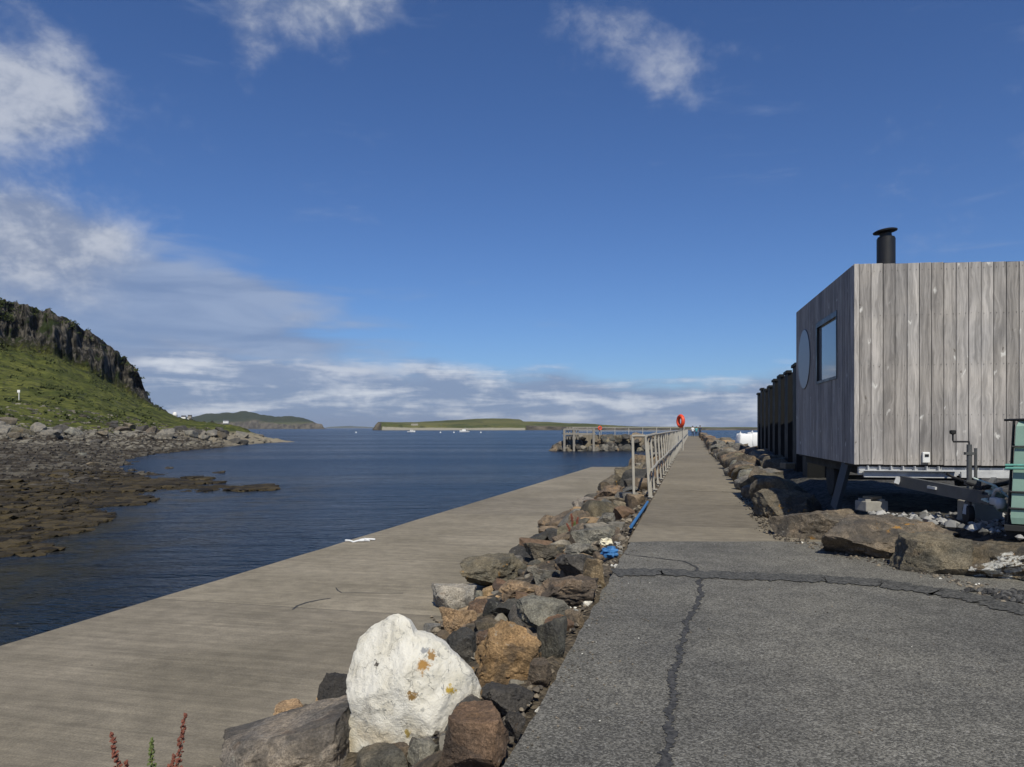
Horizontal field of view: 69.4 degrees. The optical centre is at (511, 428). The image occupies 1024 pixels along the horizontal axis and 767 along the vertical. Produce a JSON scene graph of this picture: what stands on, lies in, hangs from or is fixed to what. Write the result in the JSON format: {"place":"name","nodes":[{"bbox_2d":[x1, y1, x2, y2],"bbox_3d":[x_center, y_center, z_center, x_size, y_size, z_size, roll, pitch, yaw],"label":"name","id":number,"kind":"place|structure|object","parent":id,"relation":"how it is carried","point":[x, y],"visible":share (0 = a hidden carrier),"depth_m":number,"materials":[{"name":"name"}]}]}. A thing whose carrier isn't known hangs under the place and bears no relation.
{"place":"outdoors","nodes":[
{"label":"outdoors","id":0,"kind":"place"},
{"bbox_2d":[0,299,293,542],"bbox_3d":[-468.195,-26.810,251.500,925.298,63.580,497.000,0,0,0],"label":"coast hill","id":1,"kind":"structure","parent":0,"point":[55,338],"depth_m":149.38,"materials":[{"name":"plant"}]},
{"bbox_2d":[0,311,16,320],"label":"bush","id":2,"kind":"object","parent":1,"relation":"on","point":[5,318],"visible":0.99,"depth_m":169.89,"materials":[{"name":"green plant"}]},
{"bbox_2d":[11,427,36,434],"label":"rock","id":3,"kind":"object","parent":1,"relation":"on","point":[21,430],"visible":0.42,"depth_m":81.89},
{"bbox_2d":[64,427,83,435],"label":"rock","id":4,"kind":"object","parent":1,"relation":"on","point":[71,431],"visible":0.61,"depth_m":88.91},
{"bbox_2d":[0,297,162,426],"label":"scrub","id":5,"kind":"object","parent":1,"relation":"on","point":[9,399],"visible":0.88,"depth_m":139.76,"materials":[{"name":"green plant"}]},
{"bbox_2d":[0,403,270,485],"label":"shore stones","id":6,"kind":"object","parent":1,"relation":"on","point":[66,445],"visible":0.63,"depth_m":70.44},
{"bbox_2d":[184,430,197,437],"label":"rock","id":7,"kind":"object","parent":1,"relation":"on","point":[192,433],"visible":0.94,"depth_m":107.62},
{"bbox_2d":[0,417,734,766],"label":"rubble","id":8,"kind":"object","parent":1,"relation":"on","point":[626,503],"visible":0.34,"depth_m":21.38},
{"bbox_2d":[186,411,324,428],"bbox_3d":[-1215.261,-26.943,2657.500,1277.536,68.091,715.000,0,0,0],"label":"headland","id":9,"kind":"structure","parent":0,"point":[247,420],"depth_m":2417.50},
{"bbox_2d":[0,467,619,766],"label":"slipway","id":10,"kind":"structure","parent":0,"point":[213,660],"depth_m":7.40,"materials":[{"name":"concrete"}]},
{"bbox_2d":[273,698,302,714],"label":"rock","id":11,"kind":"object","parent":10,"relation":"on","point":[284,705],"visible":0.33,"depth_m":5.57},
{"bbox_2d":[423,623,440,633],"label":"rock","id":12,"kind":"object","parent":10,"relation":"on","point":[428,627],"visible":0.61,"depth_m":7.80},
{"bbox_2d":[459,553,526,586],"bbox_3d":[-0.226,1.932,9.935,0.934,0.505,0.794,0,0,0],"label":"rock","id":13,"kind":"object","parent":10,"relation":"on","point":[487,570],"visible":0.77,"depth_m":9.68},
{"bbox_2d":[509,545,530,557],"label":"rock","id":14,"kind":"object","parent":10,"relation":"on","point":[519,550],"visible":0.19,"depth_m":11.54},
{"bbox_2d":[213,462,1023,766],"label":"pebbles","id":15,"kind":"object","parent":10,"relation":"on","point":[626,529],"visible":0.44,"depth_m":7.68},
{"bbox_2d":[326,426,373,427],"bbox_3d":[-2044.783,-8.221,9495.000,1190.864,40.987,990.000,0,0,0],"label":"headland","id":16,"kind":"structure","parent":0,"point":[349,427],"depth_m":9227.82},
{"bbox_2d":[0,428,756,645],"bbox_3d":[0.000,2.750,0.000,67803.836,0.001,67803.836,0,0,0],"label":"sea","id":17,"kind":"structure","parent":0,"point":[338,485],"depth_m":26.26,"materials":[{"name":"liquid"}]},
{"bbox_2d":[0,469,280,557],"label":"seaweed","id":18,"kind":"object","parent":17,"relation":"on","point":[46,525],"visible":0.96,"depth_m":25.82,"materials":[{"name":"plant"}]},
{"bbox_2d":[562,427,595,450],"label":"timber staging","id":19,"kind":"object","parent":17,"relation":"in","point":[574,433],"visible":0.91,"depth_m":88.17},
{"bbox_2d":[341,451,679,766],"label":"rubble bank","id":20,"kind":"structure","parent":0,"point":[529,712],"depth_m":5.22,"materials":[{"name":"stone"}]},
{"bbox_2d":[109,713,186,766],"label":"dock plant","id":21,"kind":"object","parent":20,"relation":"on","point":[151,750],"visible":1,"depth_m":2.20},
{"bbox_2d":[220,695,350,766],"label":"rock","id":22,"kind":"object","parent":20,"relation":"on","point":[315,734],"visible":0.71,"depth_m":3.77,"materials":[{"name":"stone"}]},
{"bbox_2d":[317,672,346,699],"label":"rock","id":23,"kind":"object","parent":20,"relation":"on","point":[332,685],"visible":0.42,"depth_m":5.39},
{"bbox_2d":[356,742,407,766],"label":"rock","id":24,"kind":"object","parent":20,"relation":"on","point":[381,754],"visible":1,"depth_m":3.38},
{"bbox_2d":[390,742,408,764],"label":"rock","id":25,"kind":"object","parent":20,"relation":"on","point":[403,746],"visible":0.2,"depth_m":3.49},
{"bbox_2d":[346,614,481,751],"bbox_3d":[-0.534,1.425,4.031,0.736,0.797,0.501,0,0,0],"label":"boulder","id":26,"kind":"object","parent":20,"relation":"on","point":[406,680],"visible":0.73,"depth_m":3.88,"materials":[{"name":"stone"}]},
{"bbox_2d":[407,738,438,766],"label":"rock","id":27,"kind":"object","parent":20,"relation":"on","point":[420,749],"visible":0.79,"depth_m":3.38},
{"bbox_2d":[411,750,441,766],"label":"rock","id":28,"kind":"object","parent":20,"relation":"on","point":[432,760],"visible":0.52,"depth_m":3.19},
{"bbox_2d":[431,583,476,609],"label":"rock","id":29,"kind":"object","parent":20,"relation":"on","point":[454,596],"visible":0.69,"depth_m":8.83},
{"bbox_2d":[439,607,477,633],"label":"rock","id":30,"kind":"object","parent":20,"relation":"on","point":[454,620],"visible":0.78,"depth_m":6.80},
{"bbox_2d":[447,627,475,662],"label":"rock","id":31,"kind":"object","parent":20,"relation":"on","point":[461,641],"visible":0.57,"depth_m":5.32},
{"bbox_2d":[444,694,480,730],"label":"rock","id":32,"kind":"object","parent":20,"relation":"on","point":[471,697],"visible":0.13,"depth_m":3.89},
{"bbox_2d":[437,700,509,766],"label":"rock","id":33,"kind":"object","parent":20,"relation":"on","point":[476,733],"visible":1,"depth_m":3.11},
{"bbox_2d":[467,598,486,612],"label":"rock","id":34,"kind":"object","parent":20,"relation":"on","point":[477,605],"visible":0.45,"depth_m":7.27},
{"bbox_2d":[476,630,487,645],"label":"rock","id":35,"kind":"object","parent":20,"relation":"on","point":[481,636],"visible":0.19,"depth_m":5.46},
{"bbox_2d":[474,617,498,630],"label":"rock","id":36,"kind":"object","parent":20,"relation":"on","point":[485,623],"visible":0.59,"depth_m":6.21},
{"bbox_2d":[483,599,502,615],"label":"rock","id":37,"kind":"object","parent":20,"relation":"on","point":[491,604],"visible":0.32,"depth_m":7.03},
{"bbox_2d":[492,578,505,590],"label":"rock","id":38,"kind":"object","parent":20,"relation":"on","point":[498,583],"visible":0.45,"depth_m":9.02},
{"bbox_2d":[490,598,517,620],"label":"rock","id":39,"kind":"object","parent":20,"relation":"on","point":[505,607],"visible":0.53,"depth_m":6.48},
{"bbox_2d":[481,681,533,715],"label":"rock","id":40,"kind":"object","parent":20,"relation":"on","point":[507,698],"visible":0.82,"depth_m":3.81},
{"bbox_2d":[474,619,541,694],"bbox_3d":[-0.021,1.378,4.454,0.423,0.422,0.327,0,0,-2],"label":"rock","id":41,"kind":"object","parent":20,"relation":"on","point":[506,651],"visible":0.68,"depth_m":4.31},
{"bbox_2d":[504,710,525,740],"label":"rock","id":42,"kind":"object","parent":20,"relation":"on","point":[514,722],"visible":0.97,"depth_m":3.46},
{"bbox_2d":[508,604,525,625],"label":"rock","id":43,"kind":"object","parent":20,"relation":"on","point":[512,616],"visible":0.3,"depth_m":6.25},
{"bbox_2d":[499,579,538,601],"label":"rock","id":44,"kind":"object","parent":20,"relation":"on","point":[508,588],"visible":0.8,"depth_m":7.69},
{"bbox_2d":[517,531,547,545],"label":"rock","id":45,"kind":"object","parent":20,"relation":"on","point":[542,535],"visible":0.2,"depth_m":12.98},
{"bbox_2d":[526,657,551,687],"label":"rock","id":46,"kind":"object","parent":20,"relation":"on","point":[540,672],"visible":0.85,"depth_m":4.14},
{"bbox_2d":[515,595,570,629],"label":"rock","id":47,"kind":"object","parent":20,"relation":"on","point":[535,611],"visible":0.71,"depth_m":5.60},
{"bbox_2d":[523,543,565,560],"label":"rock","id":48,"kind":"object","parent":20,"relation":"on","point":[534,551],"visible":0.77,"depth_m":10.50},
{"bbox_2d":[530,568,559,584],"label":"rock","id":49,"kind":"object","parent":20,"relation":"on","point":[540,576],"visible":0.73,"depth_m":8.07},
{"bbox_2d":[538,515,553,526],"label":"rock","id":50,"kind":"object","parent":20,"relation":"on","point":[544,520],"visible":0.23,"depth_m":16.68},
{"bbox_2d":[545,528,557,540],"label":"rock","id":51,"kind":"object","parent":20,"relation":"on","point":[552,532],"visible":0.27,"depth_m":13.03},
{"bbox_2d":[537,615,567,657],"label":"rock","id":52,"kind":"object","parent":20,"relation":"on","point":[551,635],"visible":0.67,"depth_m":4.61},
{"bbox_2d":[544,614,573,630],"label":"rock","id":53,"kind":"object","parent":20,"relation":"on","point":[570,624],"visible":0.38,"depth_m":5.42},
{"bbox_2d":[549,510,570,525],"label":"rock","id":54,"kind":"object","parent":20,"relation":"on","point":[556,520],"visible":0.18,"depth_m":15.82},
{"bbox_2d":[552,531,569,541],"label":"rock","id":55,"kind":"object","parent":20,"relation":"on","point":[564,536],"visible":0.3,"depth_m":11.68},
{"bbox_2d":[534,576,598,608],"bbox_3d":[0.460,1.401,6.232,0.554,0.320,0.471,0,0,3],"label":"rock","id":56,"kind":"object","parent":20,"relation":"on","point":[573,591],"visible":0.69,"depth_m":6.05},
{"bbox_2d":[566,513,578,530],"bbox_3d":[0.983,1.558,11.625,0.263,0.433,0.140,0,0,0],"label":"dock plant","id":57,"kind":"object","parent":20,"relation":"on","point":[573,522],"visible":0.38,"depth_m":11.62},
{"bbox_2d":[557,518,589,534],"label":"rock","id":58,"kind":"object","parent":20,"relation":"on","point":[562,529],"visible":0.25,"depth_m":12.21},
{"bbox_2d":[554,553,594,575],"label":"rock","id":59,"kind":"object","parent":20,"relation":"on","point":[569,565],"visible":0.66,"depth_m":7.67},
{"bbox_2d":[565,609,584,627],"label":"rock","id":60,"kind":"object","parent":20,"relation":"on","point":[575,616],"visible":0.66,"depth_m":5.43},
{"bbox_2d":[568,510,590,522],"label":"rock","id":61,"kind":"object","parent":20,"relation":"on","point":[578,513],"visible":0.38,"depth_m":13.22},
{"bbox_2d":[569,523,589,543],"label":"rock","id":62,"kind":"object","parent":20,"relation":"on","point":[578,526],"visible":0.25,"depth_m":11.00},
{"bbox_2d":[564,543,598,554],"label":"rock","id":63,"kind":"object","parent":20,"relation":"on","point":[577,549],"visible":0.63,"depth_m":9.20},
{"bbox_2d":[571,496,593,506],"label":"rock","id":64,"kind":"object","parent":20,"relation":"on","point":[578,502],"visible":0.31,"depth_m":17.44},
{"bbox_2d":[571,525,614,543],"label":"rock","id":65,"kind":"object","parent":20,"relation":"on","point":[588,535],"visible":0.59,"depth_m":9.93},
{"bbox_2d":[583,557,605,587],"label":"rock","id":66,"kind":"object","parent":20,"relation":"on","point":[593,568],"visible":0.64,"depth_m":6.70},
{"bbox_2d":[580,500,617,516],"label":"rock","id":67,"kind":"object","parent":20,"relation":"on","point":[595,508],"visible":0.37,"depth_m":13.20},
{"bbox_2d":[596,512,615,522],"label":"rock","id":68,"kind":"object","parent":20,"relation":"on","point":[606,517],"visible":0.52,"depth_m":11.67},
{"bbox_2d":[599,537,612,547],"bbox_3d":[1.141,1.394,8.977,0.175,0.135,0.181,0,0,0],"label":"foam scrap","id":69,"kind":"object","parent":20,"relation":"on","point":[606,542],"visible":0.94,"depth_m":8.92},
{"bbox_2d":[594,485,622,498],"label":"rock","id":70,"kind":"object","parent":20,"relation":"on","point":[609,490],"visible":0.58,"depth_m":17.47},
{"bbox_2d":[600,546,618,557],"bbox_3d":[1.075,1.374,8.185,0.203,0.147,0.193,0,0,0],"label":"plastic scrap","id":71,"kind":"object","parent":20,"relation":"on","point":[609,551],"visible":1,"depth_m":8.13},
{"bbox_2d":[614,466,641,484],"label":"rock","id":72,"kind":"object","parent":20,"relation":"on","point":[619,472],"visible":0.25,"depth_m":23.34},
{"bbox_2d":[620,468,646,486],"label":"rock","id":73,"kind":"object","parent":20,"relation":"on","point":[626,474],"visible":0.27,"depth_m":22.06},
{"bbox_2d":[628,454,645,465],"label":"rock","id":74,"kind":"object","parent":20,"relation":"on","point":[639,458],"visible":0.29,"depth_m":36.97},
{"bbox_2d":[629,501,648,527],"bbox_3d":[2.090,1.371,12.001,0.050,0.046,3.552,0,0,14],"label":"water pipe","id":75,"kind":"object","parent":20,"relation":"on","point":[638,515],"visible":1,"depth_m":11.48,"materials":[{"name":"blue plastic"}]},
{"bbox_2d":[631,429,687,498],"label":"handrail","id":76,"kind":"object","parent":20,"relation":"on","point":[675,436],"visible":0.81,"depth_m":19.24,"materials":[{"name":"metal"}]},
{"bbox_2d":[0,0,1023,427],"label":"sky","id":77,"kind":"structure","parent":0,"point":[328,213],"materials":[{"name":"blue"}]},
{"bbox_2d":[372,418,756,429],"bbox_3d":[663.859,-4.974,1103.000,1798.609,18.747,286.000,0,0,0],"label":"island","id":78,"kind":"structure","parent":0,"point":[493,424],"depth_m":977.84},
{"bbox_2d":[576,435,660,449],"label":"rubble","id":79,"kind":"structure","parent":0,"point":[589,438],"depth_m":91.40,"materials":[{"name":"stone"}]},
{"bbox_2d":[601,434,614,441],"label":"rock","id":80,"kind":"object","parent":79,"relation":"on","point":[605,438],"visible":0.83,"depth_m":89.72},
{"bbox_2d":[573,427,684,433],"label":"guard rail","id":81,"kind":"object","parent":79,"relation":"on","point":[630,427],"visible":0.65,"depth_m":91.67,"materials":[{"name":"metal"}]},
{"bbox_2d":[628,436,820,543],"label":"pier path","id":82,"kind":"structure","parent":0,"point":[674,511],"depth_m":12.87,"materials":[{"name":"concrete"}]},
{"bbox_2d":[676,414,684,450],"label":"lifebuoy station","id":83,"kind":"object","parent":82,"relation":"on","point":[681,417],"visible":0.99,"depth_m":45.99,"materials":[{"name":"paint"}]},
{"bbox_2d":[752,488,821,517],"bbox_3d":[4.381,1.280,11.534,1.088,0.667,0.816,0,0,-5],"label":"rock","id":84,"kind":"object","parent":82,"relation":"on","point":[769,502],"visible":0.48,"depth_m":11.37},
{"bbox_2d":[768,509,854,539],"bbox_3d":[3.878,1.315,9.495,1.073,0.552,0.715,0,0,9],"label":"rock","id":85,"kind":"object","parent":82,"relation":"on","point":[816,524],"visible":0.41,"depth_m":9.37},
{"bbox_2d":[748,466,766,477],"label":"rock","id":86,"kind":"object","parent":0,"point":[757,470],"visible":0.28,"depth_m":15.98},
{"bbox_2d":[503,541,1023,766],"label":"asphalt apron","id":87,"kind":"object","parent":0,"point":[749,672],"visible":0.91,"depth_m":4.21,"materials":[{"name":"asphalt"}]},
{"bbox_2d":[655,579,704,766],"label":"crack seal","id":88,"kind":"object","parent":87,"relation":"on","point":[672,734],"visible":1,"depth_m":3.84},
{"bbox_2d":[610,568,1023,614],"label":"trench patch","id":89,"kind":"object","parent":87,"relation":"on","point":[992,602],"visible":1,"depth_m":6.74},
{"bbox_2d":[821,514,958,558],"bbox_3d":[4.097,1.292,8.268,1.453,0.635,0.968,0,0,-12],"label":"rock","id":90,"kind":"object","parent":87,"relation":"on","point":[874,536],"visible":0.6,"depth_m":8.01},
{"bbox_2d":[889,531,973,574],"bbox_3d":[4.132,1.319,7.288,0.735,0.550,0.583,0,0,37],"label":"rock","id":91,"kind":"object","parent":87,"relation":"on","point":[936,552],"visible":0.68,"depth_m":7.07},
{"bbox_2d":[960,587,1023,603],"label":"rubble","id":92,"kind":"object","parent":87,"relation":"on","point":[1013,594],"visible":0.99,"depth_m":6.14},
{"bbox_2d":[779,469,1023,579],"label":"gravel yard","id":93,"kind":"structure","parent":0,"point":[900,500],"depth_m":11.59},
{"bbox_2d":[728,464,753,477],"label":"rock","id":94,"kind":"object","parent":93,"relation":"on","point":[732,468],"visible":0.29,"depth_m":19.70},
{"bbox_2d":[735,431,752,446],"bbox_3d":[12.652,0.625,40.000,1.010,0.889,0.986,0,0,0],"label":"bulk bag","id":95,"kind":"object","parent":93,"relation":"on","point":[742,438],"visible":0.61,"depth_m":39.55,"materials":[{"name":"fabric"}]},
{"bbox_2d":[731,465,756,480],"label":"rock","id":96,"kind":"object","parent":93,"relation":"on","point":[734,473],"visible":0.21,"depth_m":18.37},
{"bbox_2d":[741,483,751,498],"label":"rock","id":97,"kind":"object","parent":93,"relation":"on","point":[745,491],"visible":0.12,"depth_m":14.67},
{"bbox_2d":[736,454,760,465],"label":"rock","id":98,"kind":"object","parent":93,"relation":"on","point":[750,459],"visible":0.31,"depth_m":20.91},
{"bbox_2d":[737,466,761,478],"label":"rock","id":99,"kind":"object","parent":93,"relation":"on","point":[743,472],"visible":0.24,"depth_m":17.66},
{"bbox_2d":[741,446,758,454],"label":"rock","id":100,"kind":"object","parent":93,"relation":"on","point":[746,451],"visible":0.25,"depth_m":28.44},
{"bbox_2d":[747,431,756,445],"bbox_3d":[13.314,0.600,40.000,1.118,0.939,1.102,0,0,0],"label":"bulk bag","id":101,"kind":"object","parent":93,"relation":"on","point":[754,438],"visible":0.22,"depth_m":39.51,"materials":[{"name":"fabric"}]},
{"bbox_2d":[733,468,783,489],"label":"rock","id":102,"kind":"object","parent":93,"relation":"on","point":[738,482],"visible":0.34,"depth_m":16.79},
{"bbox_2d":[750,449,773,455],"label":"rock","id":103,"kind":"object","parent":93,"relation":"on","point":[759,452],"visible":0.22,"depth_m":24.61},
{"bbox_2d":[740,472,785,488],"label":"rock","id":104,"kind":"object","parent":93,"relation":"on","point":[751,479],"visible":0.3,"depth_m":15.58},
{"bbox_2d":[749,477,794,499],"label":"rock","id":105,"kind":"object","parent":93,"relation":"on","point":[763,483],"visible":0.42,"depth_m":12.70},
{"bbox_2d":[762,457,788,469],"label":"rock","id":106,"kind":"object","parent":93,"relation":"on","point":[772,463],"visible":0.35,"depth_m":20.15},
{"bbox_2d":[780,463,794,468],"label":"timber beam","id":107,"kind":"structure","parent":93,"relation":"on","point":[787,465],"depth_m":18.33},
{"bbox_2d":[756,362,826,477],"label":"sheet pile wall","id":108,"kind":"structure","parent":93,"relation":"on","point":[776,417],"depth_m":22.05,"materials":[{"name":"metal"}]},
{"bbox_2d":[782,479,806,492],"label":"rock","id":109,"kind":"object","parent":93,"relation":"on","point":[796,486],"visible":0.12,"depth_m":13.40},
{"bbox_2d":[855,498,887,511],"bbox_3d":[4.643,0.988,9.545,0.330,0.155,0.235,0,0,-9],"label":"concrete block","id":110,"kind":"object","parent":93,"relation":"on","point":[864,504],"depth_m":9.45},
{"bbox_2d":[796,227,1023,522],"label":"wooden cabin","id":111,"kind":"object","parent":93,"relation":"on","point":[909,375],"visible":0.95,"depth_m":9.14,"materials":[{"name":"grey wood"}]},
{"bbox_2d":[798,329,810,388],"bbox_3d":[4.913,-1.155,12.414,0.024,1.004,1.004,0,0,11],"label":"round window","id":112,"kind":"structure","parent":111,"relation":"in","point":[804,355],"depth_m":12.34,"materials":[{"name":"grey glass"}]},
{"bbox_2d":[816,310,836,383],"bbox_3d":[4.619,-1.150,10.811,0.064,0.940,1.360,0,0,11],"label":"window","id":113,"kind":"structure","parent":111,"relation":"in","point":[826,329],"depth_m":10.85,"materials":[{"name":"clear glass"}]},
{"bbox_2d":[831,462,851,509],"bbox_3d":[4.487,0.760,10.067,0.055,0.752,0.485,0,0,-4],"label":"timber prop","id":114,"kind":"object","parent":111,"relation":"attached to","point":[840,486],"visible":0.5,"depth_m":10.04,"materials":[{"name":"wood"}]},
{"bbox_2d":[957,500,1002,520],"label":"stone block","id":115,"kind":"structure","parent":93,"relation":"on","point":[984,512],"depth_m":8.43,"materials":[{"name":"stone"}]},
{"bbox_2d":[964,538,1023,578],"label":"rock","id":116,"kind":"object","parent":93,"relation":"on","point":[999,558],"visible":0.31,"depth_m":6.87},
{"bbox_2d":[1004,418,1023,537],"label":"crate","id":117,"kind":"object","parent":93,"relation":"on","point":[1014,524],"visible":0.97,"depth_m":7.18,"materials":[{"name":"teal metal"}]},
{"bbox_2d":[973,477,1007,511],"bbox_3d":[5.065,0.707,7.750,0.356,0.357,0.297,0,0,25],"label":"rope","id":118,"kind":"object","parent":117,"relation":"on","point":[1002,494],"visible":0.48,"depth_m":7.74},
{"bbox_2d":[1005,463,1023,469],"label":"rope","id":119,"kind":"object","parent":117,"relation":"attached to","point":[1017,467],"visible":1,"depth_m":7.14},
{"bbox_2d":[867,510,1023,540],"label":"loose gravel","id":120,"kind":"structure","parent":0,"point":[984,528],"depth_m":8.15,"materials":[{"name":"gravel"}]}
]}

